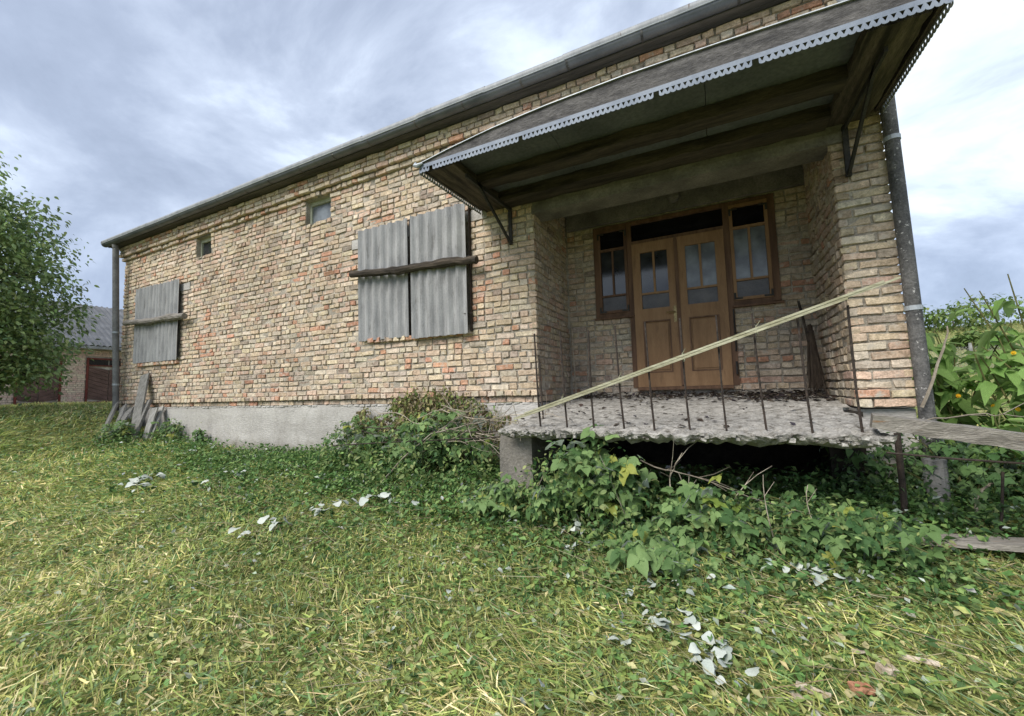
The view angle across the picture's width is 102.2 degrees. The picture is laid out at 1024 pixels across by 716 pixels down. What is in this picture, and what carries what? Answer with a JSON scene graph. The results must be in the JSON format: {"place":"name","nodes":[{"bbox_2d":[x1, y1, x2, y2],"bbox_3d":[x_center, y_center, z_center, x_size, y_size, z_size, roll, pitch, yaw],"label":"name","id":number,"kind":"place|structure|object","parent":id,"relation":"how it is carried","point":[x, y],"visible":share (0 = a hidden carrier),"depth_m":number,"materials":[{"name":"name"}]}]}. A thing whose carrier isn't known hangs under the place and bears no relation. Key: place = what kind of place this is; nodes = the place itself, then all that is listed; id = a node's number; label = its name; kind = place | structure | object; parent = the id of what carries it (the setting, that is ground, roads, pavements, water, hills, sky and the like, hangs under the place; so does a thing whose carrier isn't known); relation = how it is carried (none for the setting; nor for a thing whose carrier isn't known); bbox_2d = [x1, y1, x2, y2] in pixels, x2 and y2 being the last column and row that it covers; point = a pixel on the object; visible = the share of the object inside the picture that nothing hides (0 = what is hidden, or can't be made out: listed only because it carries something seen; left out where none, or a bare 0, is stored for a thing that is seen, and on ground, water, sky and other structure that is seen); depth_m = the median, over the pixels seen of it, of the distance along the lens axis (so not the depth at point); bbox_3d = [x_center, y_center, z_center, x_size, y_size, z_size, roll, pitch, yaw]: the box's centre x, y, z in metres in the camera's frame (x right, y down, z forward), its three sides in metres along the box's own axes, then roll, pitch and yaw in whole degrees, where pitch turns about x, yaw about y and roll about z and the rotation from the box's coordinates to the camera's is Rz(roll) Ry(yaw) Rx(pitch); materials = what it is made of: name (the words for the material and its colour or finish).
{"place":"outdoors","nodes":[
{"label":"outdoors","id":0,"kind":"place"},
{"bbox_2d":[0,324,1023,715],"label":"ground","id":1,"kind":"structure","parent":0,"point":[470,626],"depth_m":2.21,"materials":[{"name":"plant"}]},
{"bbox_2d":[0,151,103,405],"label":"tree","id":2,"kind":"object","parent":1,"relation":"on","point":[26,323],"visible":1,"depth_m":8.82,"materials":[{"name":"green plant"}]},
{"bbox_2d":[0,401,111,416],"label":"lawn grass","id":3,"kind":"structure","parent":1,"relation":"on","point":[66,404],"depth_m":9.20,"materials":[{"name":"plant"}]},
{"bbox_2d":[0,300,123,405],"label":"shed","id":4,"kind":"structure","parent":1,"relation":"on","point":[92,379],"depth_m":16.08,"materials":[{"name":"brick"}]},
{"bbox_2d":[13,358,62,404],"bbox_3d":[-16.997,0.815,14.829,0.060,1.750,1.140,-4,-5,26],"label":"door","id":5,"kind":"structure","parent":4,"relation":"in","point":[46,395],"depth_m":14.90,"materials":[{"name":"brown wood"}]},
{"bbox_2d":[84,358,121,402],"bbox_3d":[-16.157,0.912,16.520,0.060,1.780,1.320,-4,-5,26],"label":"door","id":6,"kind":"structure","parent":4,"relation":"in","point":[107,384],"depth_m":16.26,"materials":[{"name":"brown wood"}]},
{"bbox_2d":[98,400,119,443],"bbox_3d":[-8.025,1.275,8.200,0.109,0.873,1.681,2,-6,-35],"label":"weathered board","id":7,"kind":"object","parent":1,"relation":"on","point":[111,414],"visible":0.59,"depth_m":8.39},
{"bbox_2d":[91,420,144,448],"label":"weed clump","id":8,"kind":"object","parent":1,"relation":"on","point":[114,430],"visible":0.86,"depth_m":7.65,"materials":[{"name":"green plant"}]},
{"bbox_2d":[109,406,133,439],"bbox_3d":[-7.668,1.322,8.055,0.197,0.749,1.029,0,-5,-23],"label":"weathered board","id":9,"kind":"object","parent":1,"relation":"on","point":[127,414],"visible":0.37,"depth_m":8.30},
{"bbox_2d":[115,403,127,424],"bbox_3d":[-7.833,1.289,8.205,0.103,0.770,1.276,2,-6,-35],"label":"weathered board","id":10,"kind":"object","parent":1,"relation":"on","point":[122,411],"visible":0.46,"depth_m":8.47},
{"bbox_2d":[109,481,140,490],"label":"fallen sprig","id":11,"kind":"object","parent":1,"relation":"on","point":[131,483],"visible":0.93,"depth_m":5.00,"materials":[{"name":"white plant"}]},
{"bbox_2d":[128,373,149,439],"bbox_3d":[-7.365,0.971,8.155,0.177,1.398,0.878,1,-5,-31],"label":"weathered board","id":12,"kind":"object","parent":1,"relation":"on","point":[140,397],"visible":0.81,"depth_m":8.23,"materials":[{"name":"wood"}]},
{"bbox_2d":[129,476,152,484],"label":"fallen sprig","id":13,"kind":"object","parent":1,"relation":"on","point":[137,479],"visible":0.88,"depth_m":5.27,"materials":[{"name":"white plant"}]},
{"bbox_2d":[130,399,152,444],"bbox_3d":[-7.157,1.235,7.949,0.099,0.882,0.703,0,-5,-18],"label":"weathered board","id":14,"kind":"object","parent":1,"relation":"on","point":[140,421],"visible":0.8,"depth_m":7.98,"materials":[{"name":"wood"}]},
{"bbox_2d":[132,482,157,491],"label":"fallen sprig","id":15,"kind":"object","parent":1,"relation":"on","point":[144,485],"visible":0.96,"depth_m":4.88,"materials":[{"name":"white plant"}]},
{"bbox_2d":[142,407,158,440],"bbox_3d":[-6.949,1.297,7.914,0.140,0.689,0.321,-1,-5,-4],"label":"weathered board","id":16,"kind":"object","parent":1,"relation":"on","point":[151,418],"visible":0.84,"depth_m":7.93,"materials":[{"name":"wood"}]},
{"bbox_2d":[141,472,165,479],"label":"fallen sprig","id":17,"kind":"object","parent":1,"relation":"on","point":[162,475],"visible":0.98,"depth_m":5.42,"materials":[{"name":"white plant"}]},
{"bbox_2d":[149,406,164,440],"bbox_3d":[-6.918,1.296,7.975,0.167,0.716,0.437,-1,-5,-9],"label":"weathered board","id":18,"kind":"object","parent":1,"relation":"on","point":[159,413],"visible":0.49,"depth_m":8.03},
{"bbox_2d":[147,418,186,443],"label":"weed clump","id":19,"kind":"object","parent":1,"relation":"on","point":[175,427],"visible":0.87,"depth_m":7.70,"materials":[{"name":"green plant"}]},
{"bbox_2d":[190,422,207,445],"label":"weed clump","id":20,"kind":"object","parent":1,"relation":"on","point":[199,433],"visible":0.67,"depth_m":7.37,"materials":[{"name":"green plant"}]},
{"bbox_2d":[228,527,250,537],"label":"fallen leaf","id":21,"kind":"object","parent":1,"relation":"on","point":[231,529],"visible":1,"depth_m":3.31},
{"bbox_2d":[220,446,281,465],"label":"weed clump","id":22,"kind":"object","parent":1,"relation":"on","point":[250,453],"visible":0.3,"depth_m":6.26,"materials":[{"name":"green plant"}]},
{"bbox_2d":[257,515,291,530],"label":"fallen sprig","id":23,"kind":"object","parent":1,"relation":"on","point":[261,520],"visible":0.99,"depth_m":3.48,"materials":[{"name":"white plant"}]},
{"bbox_2d":[307,503,333,515],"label":"fallen sprig","id":24,"kind":"object","parent":1,"relation":"on","point":[321,510],"visible":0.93,"depth_m":3.78,"materials":[{"name":"white plant"}]},
{"bbox_2d":[331,498,357,506],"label":"fallen sprig","id":25,"kind":"object","parent":1,"relation":"on","point":[337,504],"visible":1,"depth_m":3.90,"materials":[{"name":"white plant"}]},
{"bbox_2d":[310,414,402,477],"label":"bramble","id":26,"kind":"object","parent":1,"relation":"on","point":[358,438],"visible":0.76,"depth_m":5.15,"materials":[{"name":"green plant"}]},
{"bbox_2d":[359,492,390,505],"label":"fallen sprig","id":27,"kind":"object","parent":1,"relation":"on","point":[363,501],"visible":0.95,"depth_m":3.91,"materials":[{"name":"white plant"}]},
{"bbox_2d":[348,403,499,499],"bbox_3d":[-0.974,0.995,4.570,1.948,0.968,1.284,-4,-5,26],"label":"bramble","id":28,"kind":"object","parent":1,"relation":"on","point":[427,447],"visible":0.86,"depth_m":4.44,"materials":[{"name":"green plant"}]},
{"bbox_2d":[382,410,516,481],"bbox_3d":[-0.668,0.925,4.244,1.529,0.778,0.150,-3,-5,15],"label":"dry branch","id":29,"kind":"object","parent":28,"relation":"on","point":[387,475],"visible":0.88,"depth_m":4.29,"materials":[{"name":"wood"}]},
{"bbox_2d":[344,384,516,465],"bbox_3d":[-0.965,0.816,5.034,3.227,1.045,0.444,-4,-5,26],"label":"withered vine","id":30,"kind":"object","parent":1,"relation":"on","point":[408,407],"visible":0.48,"depth_m":5.15,"materials":[{"name":"green plant"}]},
{"bbox_2d":[451,472,559,534],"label":"bramble","id":31,"kind":"object","parent":1,"relation":"on","point":[499,497],"visible":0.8,"depth_m":3.37,"materials":[{"name":"green plant"}]},
{"bbox_2d":[0,427,1023,715],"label":"ground weeds","id":32,"kind":"object","parent":1,"relation":"on","point":[344,477],"visible":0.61,"depth_m":3.13,"materials":[{"name":"green plant"}]},
{"bbox_2d":[0,461,1023,715],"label":"dry stalks","id":33,"kind":"object","parent":1,"relation":"on","point":[98,583],"visible":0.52,"depth_m":2.21,"materials":[{"name":"beige plant"}]},
{"bbox_2d":[108,0,920,488],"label":"brick warehouse","id":34,"kind":"structure","parent":1,"relation":"on","point":[272,350],"depth_m":5.18,"materials":[{"name":"brick"}]},
{"bbox_2d":[112,244,123,410],"bbox_3d":[-8.633,-0.707,9.012,0.281,3.698,0.172,-1,-5,-9],"label":"downpipe","id":35,"kind":"object","parent":34,"relation":"attached to","point":[115,324],"visible":0.98,"depth_m":8.96,"materials":[{"name":"metal"}]},
{"bbox_2d":[133,284,155,363],"bbox_3d":[-7.699,-0.706,8.678,0.860,1.618,0.045,-4,-5,26],"label":"corrugated shutter","id":36,"kind":"object","parent":34,"relation":"attached to","point":[144,334],"visible":0.88,"depth_m":8.69,"materials":[{"name":"metal"}]},
{"bbox_2d":[122,313,187,325],"bbox_3d":[-7.290,-0.772,8.393,2.356,0.198,0.151,-4,-5,26],"label":"wooden bar","id":37,"kind":"object","parent":34,"relation":"attached to","point":[165,317],"visible":1,"depth_m":8.26,"materials":[{"name":"brown wood"}]},
{"bbox_2d":[153,279,179,361],"bbox_3d":[-6.916,-0.744,8.274,0.885,1.608,0.045,-4,-5,26],"label":"corrugated shutter","id":38,"kind":"object","parent":34,"relation":"attached to","point":[165,332],"visible":0.93,"depth_m":8.28,"materials":[{"name":"metal"}]},
{"bbox_2d":[197,232,214,258],"bbox_3d":[-5.907,-2.146,8.009,0.690,0.442,0.145,-4,-5,26],"label":"window","id":39,"kind":"structure","parent":34,"relation":"in","point":[206,244],"depth_m":8.08,"materials":[{"name":"glass"}]},
{"bbox_2d":[305,195,330,225],"bbox_3d":[-3.043,-2.350,6.597,0.750,0.452,0.145,-4,-5,26],"label":"window","id":40,"kind":"structure","parent":34,"relation":"in","point":[319,210],"depth_m":6.66,"materials":[{"name":"glass"}]},
{"bbox_2d":[358,218,408,341],"bbox_3d":[-1.802,-1.068,5.767,0.923,1.633,0.045,-4,-5,26],"label":"corrugated shutter","id":41,"kind":"object","parent":34,"relation":"attached to","point":[383,306],"visible":0.94,"depth_m":5.76,"materials":[{"name":"metal"}]},
{"bbox_2d":[349,256,478,277],"bbox_3d":[-1.363,-1.190,5.459,2.113,0.227,0.126,-4,-5,26],"label":"wooden bar","id":42,"kind":"object","parent":34,"relation":"attached to","point":[434,264],"visible":1,"depth_m":5.35,"materials":[{"name":"wood"}]},
{"bbox_2d":[101,0,750,247],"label":"gutter","id":43,"kind":"object","parent":34,"relation":"attached to","point":[695,11],"visible":1,"depth_m":4.91,"materials":[{"name":"metal"}]},
{"bbox_2d":[410,204,467,338],"bbox_3d":[-0.945,-1.101,5.295,0.881,1.658,0.045,-4,-5,26],"label":"corrugated shutter","id":44,"kind":"object","parent":34,"relation":"attached to","point":[438,301],"visible":0.94,"depth_m":5.29,"materials":[{"name":"metal"}]},
{"bbox_2d":[597,226,629,314],"bbox_3d":[1.359,-1.169,5.546,0.386,1.148,0.057,-4,-5,26],"label":"side window","id":45,"kind":"structure","parent":34,"relation":"in","point":[611,243],"depth_m":5.55,"materials":[{"name":"brown paint"}]},
{"bbox_2d":[631,237,682,386],"bbox_3d":[1.828,-0.573,5.237,0.530,1.870,0.103,-4,-5,26],"label":"door leaf","id":46,"kind":"structure","parent":34,"relation":"in","point":[653,264],"depth_m":5.25,"materials":[{"name":"brown paint"}]},
{"bbox_2d":[413,0,953,244],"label":"porch canopy","id":47,"kind":"object","parent":34,"relation":"attached to","point":[845,63],"visible":1,"depth_m":3.36,"materials":[{"name":"metal"}]},
{"bbox_2d":[673,229,733,385],"bbox_3d":[2.314,-0.604,5.021,0.559,1.870,0.061,-4,-5,26],"label":"door leaf","id":48,"kind":"structure","parent":34,"relation":"in","point":[699,258],"depth_m":5.02,"materials":[{"name":"brown paint"}]},
{"bbox_2d":[728,198,773,300],"bbox_3d":[2.791,-1.261,4.840,0.396,1.153,0.057,-4,-5,26],"label":"side window","id":49,"kind":"structure","parent":34,"relation":"in","point":[748,221],"depth_m":4.84,"materials":[{"name":"brown paint"}]},
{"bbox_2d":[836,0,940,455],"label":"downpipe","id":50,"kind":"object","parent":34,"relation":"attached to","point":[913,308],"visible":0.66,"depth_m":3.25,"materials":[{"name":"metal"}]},
{"bbox_2d":[920,326,948,407],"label":"dry branch","id":51,"kind":"object","parent":50,"relation":"attached to","point":[923,403],"visible":1,"depth_m":3.11,"materials":[{"name":"wood"}]},
{"bbox_2d":[508,424,679,546],"bbox_3d":[0.570,0.944,3.235,1.403,0.833,0.891,-4,-5,26],"label":"bramble","id":52,"kind":"object","parent":1,"relation":"on","point":[596,490],"visible":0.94,"depth_m":3.07,"materials":[{"name":"green plant"}]},
{"bbox_2d":[603,621,635,649],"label":"fallen sprig","id":53,"kind":"object","parent":1,"relation":"on","point":[628,641],"visible":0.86,"depth_m":1.88,"materials":[{"name":"white plant"}]},
{"bbox_2d":[637,571,666,587],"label":"fallen sprig","id":54,"kind":"object","parent":1,"relation":"on","point":[653,584],"visible":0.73,"depth_m":2.28,"materials":[{"name":"white plant"}]},
{"bbox_2d":[621,609,688,632],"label":"fallen sprig","id":55,"kind":"object","parent":1,"relation":"on","point":[659,623],"visible":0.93,"depth_m":1.97,"materials":[{"name":"white plant"}]},
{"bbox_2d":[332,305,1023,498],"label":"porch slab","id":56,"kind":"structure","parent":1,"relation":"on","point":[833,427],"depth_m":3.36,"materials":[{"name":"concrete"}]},
{"bbox_2d":[378,412,527,450],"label":"dry branch","id":57,"kind":"object","parent":56,"relation":"on","point":[450,429],"visible":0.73,"depth_m":4.30,"materials":[{"name":"wood"}]},
{"bbox_2d":[419,392,494,445],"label":"dry branch","id":58,"kind":"object","parent":56,"relation":"on","point":[457,417],"visible":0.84,"depth_m":4.40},
{"bbox_2d":[441,398,520,440],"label":"dry branch","id":59,"kind":"object","parent":56,"relation":"on","point":[492,420],"visible":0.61,"depth_m":4.19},
{"bbox_2d":[449,389,524,440],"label":"dry branch","id":60,"kind":"object","parent":56,"relation":"on","point":[470,428],"visible":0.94,"depth_m":4.20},
{"bbox_2d":[571,325,576,393],"bbox_3d":[0.842,0.021,5.619,0.021,0.983,0.168,-1,-5,-2],"label":"stick","id":61,"kind":"object","parent":56,"relation":"on","point":[573,360],"visible":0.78,"depth_m":5.62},
{"bbox_2d":[520,388,849,426],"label":"leaf litter","id":62,"kind":"object","parent":56,"relation":"on","point":[790,394],"visible":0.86,"depth_m":4.37,"materials":[{"name":"brown plant"}]},
{"bbox_2d":[514,277,900,419],"bbox_3d":[1.198,0.022,3.085,2.664,0.886,0.090,-4,-5,26],"label":"wooden lath","id":63,"kind":"object","parent":56,"relation":"attached to","point":[756,329],"visible":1,"depth_m":2.95,"materials":[{"name":"wood"}]},
{"bbox_2d":[797,301,826,391],"bbox_3d":[3.149,-0.133,4.358,0.146,1.003,0.225,1,-5,-33],"label":"broom","id":64,"kind":"object","parent":56,"relation":"on","point":[814,376],"visible":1,"depth_m":4.32,"materials":[{"name":"brown wood"}]},
{"bbox_2d":[870,413,1023,450],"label":"split timber","id":65,"kind":"object","parent":56,"relation":"on","point":[1013,440],"visible":1,"depth_m":2.30,"materials":[{"name":"wood"}]},
{"bbox_2d":[927,403,1023,419],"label":"dry branch","id":66,"kind":"object","parent":65,"relation":"on","point":[978,414],"visible":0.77,"depth_m":2.59,"materials":[{"name":"wood"}]},
{"bbox_2d":[661,442,695,494],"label":"dry branch","id":67,"kind":"object","parent":1,"relation":"on","point":[674,465],"visible":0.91,"depth_m":2.98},
{"bbox_2d":[659,608,707,635],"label":"fallen sprig","id":68,"kind":"object","parent":1,"relation":"on","point":[694,622],"visible":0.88,"depth_m":1.93,"materials":[{"name":"white plant"}]},
{"bbox_2d":[542,516,836,627],"bbox_3d":[0.977,1.212,2.541,1.627,0.324,1.105,-4,-5,26],"label":"bramble","id":69,"kind":"object","parent":1,"relation":"on","point":[639,555],"visible":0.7,"depth_m":2.40,"materials":[{"name":"green plant"}]},
{"bbox_2d":[559,521,584,533],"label":"fallen sprig","id":70,"kind":"object","parent":69,"relation":"on","point":[577,523],"visible":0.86,"depth_m":2.96,"materials":[{"name":"white plant"}]},
{"bbox_2d":[674,636,732,666],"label":"fallen sprig","id":71,"kind":"object","parent":1,"relation":"on","point":[693,648],"visible":0.9,"depth_m":1.77,"materials":[{"name":"white plant"}]},
{"bbox_2d":[685,653,731,684],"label":"fallen sprig","id":72,"kind":"object","parent":1,"relation":"on","point":[711,655],"visible":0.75,"depth_m":1.69,"materials":[{"name":"grey plant"}]},
{"bbox_2d":[690,628,741,674],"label":"fallen sprig","id":73,"kind":"object","parent":1,"relation":"on","point":[708,665],"visible":0.84,"depth_m":1.75,"materials":[{"name":"white plant"}]},
{"bbox_2d":[693,641,759,686],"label":"fallen sprig","id":74,"kind":"object","parent":1,"relation":"on","point":[754,671],"visible":0.81,"depth_m":1.64,"materials":[{"name":"white plant"}]},
{"bbox_2d":[636,474,821,565],"bbox_3d":[1.411,1.028,2.786,1.157,0.532,0.742,-4,-5,26],"label":"bramble","id":75,"kind":"object","parent":1,"relation":"on","point":[697,506],"visible":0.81,"depth_m":2.70,"materials":[{"name":"green plant"}]},
{"bbox_2d":[640,459,811,514],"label":"dry branch","id":76,"kind":"object","parent":75,"relation":"on","point":[700,478],"visible":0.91,"depth_m":3.01,"materials":[{"name":"wood"}]},
{"bbox_2d":[763,477,773,536],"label":"dry twig","id":77,"kind":"object","parent":1,"relation":"on","point":[766,506],"visible":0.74,"depth_m":2.57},
{"bbox_2d":[777,561,826,585],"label":"fallen sprig","id":78,"kind":"object","parent":1,"relation":"on","point":[819,578],"visible":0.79,"depth_m":2.19,"materials":[{"name":"white plant"}]},
{"bbox_2d":[790,562,834,579],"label":"fallen sprig","id":79,"kind":"object","parent":1,"relation":"on","point":[799,565],"visible":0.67,"depth_m":2.24,"materials":[{"name":"white plant"}]},
{"bbox_2d":[796,681,831,700],"bbox_3d":[1.152,1.272,1.579,0.110,0.018,0.029,-6,-6,42],"label":"wood chip","id":80,"kind":"object","parent":1,"relation":"on","point":[813,689],"visible":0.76,"depth_m":1.58,"materials":[{"name":"wood"}]},
{"bbox_2d":[817,568,859,583],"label":"fallen sprig","id":81,"kind":"object","parent":1,"relation":"on","point":[850,579],"visible":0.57,"depth_m":2.17,"materials":[{"name":"white plant"}]},
{"bbox_2d":[718,484,994,602],"bbox_3d":[1.979,1.054,2.544,1.324,0.440,0.960,-4,-5,26],"label":"bramble","id":82,"kind":"object","parent":1,"relation":"on","point":[835,533],"visible":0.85,"depth_m":2.35,"materials":[{"name":"green plant"}]},
{"bbox_2d":[847,681,875,696],"bbox_3d":[1.327,1.257,1.569,0.070,0.029,0.049,-2,-5,6],"label":"brick fragment","id":83,"kind":"object","parent":1,"relation":"on","point":[861,688],"visible":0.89,"depth_m":1.56,"materials":[{"name":"brick"}]},
{"bbox_2d":[875,662,899,676],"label":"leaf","id":84,"kind":"object","parent":1,"relation":"on","point":[882,667],"visible":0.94,"depth_m":1.62,"materials":[{"name":"plant"}]},
{"bbox_2d":[893,433,908,521],"bbox_3d":[2.634,0.886,2.783,0.036,0.750,0.036,-2,-5,2],"label":"iron post","id":85,"kind":"object","parent":1,"relation":"on","point":[901,474],"visible":0.65,"depth_m":2.78,"materials":[{"name":"metal"}]},
{"bbox_2d":[807,432,1023,537],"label":"bramble","id":86,"kind":"object","parent":1,"relation":"on","point":[978,475],"visible":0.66,"depth_m":2.89,"materials":[{"name":"green plant"}]},
{"bbox_2d":[898,653,939,666],"bbox_3d":[1.643,1.220,1.668,0.121,0.022,0.024,-5,-6,36],"label":"wood chip","id":87,"kind":"object","parent":1,"relation":"on","point":[926,661],"visible":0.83,"depth_m":1.66,"materials":[{"name":"wood"}]},
{"bbox_2d":[902,304,946,331],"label":"hill bush","id":88,"kind":"object","parent":1,"relation":"on","point":[931,318],"visible":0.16,"depth_m":37.46,"materials":[{"name":"green plant"}]},
{"bbox_2d":[921,458,950,510],"bbox_3d":[2.989,0.885,2.908,0.130,0.340,0.130,-4,-5,26],"label":"drain pipe","id":89,"kind":"object","parent":1,"relation":"on","point":[941,473],"visible":0.52,"depth_m":2.86,"materials":[{"name":"metal"}]},
{"bbox_2d":[923,303,993,332],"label":"hill bush","id":90,"kind":"object","parent":1,"relation":"on","point":[979,317],"visible":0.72,"depth_m":36.32,"materials":[{"name":"green plant"}]},
{"bbox_2d":[894,531,1023,551],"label":"old plank","id":91,"kind":"object","parent":1,"relation":"on","point":[1012,544],"visible":0.44,"depth_m":2.37,"materials":[{"name":"wood"}]},
{"bbox_2d":[907,323,1018,454],"bbox_3d":[4.120,0.381,3.865,0.837,1.581,0.884,0,-5,-18],"label":"tall flowering plant","id":92,"kind":"object","parent":1,"relation":"on","point":[943,394],"visible":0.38,"depth_m":3.82,"materials":[{"name":"green plant"}]},
{"bbox_2d":[946,327,998,349],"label":"hill bush","id":93,"kind":"object","parent":1,"relation":"on","point":[965,338],"visible":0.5,"depth_m":26.73,"materials":[{"name":"green plant"}]},
{"bbox_2d":[928,343,1019,372],"bbox_3d":[25.408,-0.172,18.171,26.504,1.660,0.500,-4,-5,26],"label":"wire fence","id":94,"kind":"object","parent":1,"relation":"on","point":[970,346],"visible":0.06,"depth_m":19.79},
{"bbox_2d":[935,294,1023,327],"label":"hill bush","id":95,"kind":"object","parent":1,"relation":"on","point":[1004,314],"visible":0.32,"depth_m":38.30,"materials":[{"name":"green plant"}]},
{"bbox_2d":[942,338,1023,431],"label":"tall flowering plant","id":96,"kind":"object","parent":1,"relation":"on","point":[987,388],"visible":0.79,"depth_m":3.33,"materials":[{"name":"green plant"}]},
{"bbox_2d":[972,480,993,526],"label":"dry branch","id":97,"kind":"object","parent":1,"relation":"on","point":[986,487],"visible":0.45,"depth_m":2.72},
{"bbox_2d":[945,274,1023,423],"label":"tall flowering plant","id":98,"kind":"object","parent":1,"relation":"on","point":[1010,306],"visible":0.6,"depth_m":3.61,"materials":[{"name":"green plant"}]},
{"bbox_2d":[965,413,1023,501],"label":"tall flowering plant","id":99,"kind":"object","parent":1,"relation":"on","point":[1014,421],"visible":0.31,"depth_m":2.97,"materials":[{"name":"green plant"}]},
{"bbox_2d":[978,320,1023,426],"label":"tall flowering plant","id":100,"kind":"object","parent":1,"relation":"on","point":[993,358],"visible":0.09,"depth_m":4.29,"materials":[{"name":"green plant"}]},
{"bbox_2d":[998,472,1004,534],"bbox_3d":[2.942,0.900,2.483,0.062,0.427,0.015,-4,-5,26],"label":"iron rod","id":101,"kind":"object","parent":1,"relation":"on","point":[1002,497],"visible":0.72,"depth_m":2.48,"materials":[{"name":"metal"}]},
{"bbox_2d":[0,0,1023,326],"label":"sky","id":102,"kind":"structure","parent":0,"point":[130,114],"materials":[{"name":"grey"}]},
{"bbox_2d":[906,320,1023,425],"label":"meadow grass","id":103,"kind":"structure","parent":0,"point":[950,333],"depth_m":30.75,"materials":[{"name":"plant"}]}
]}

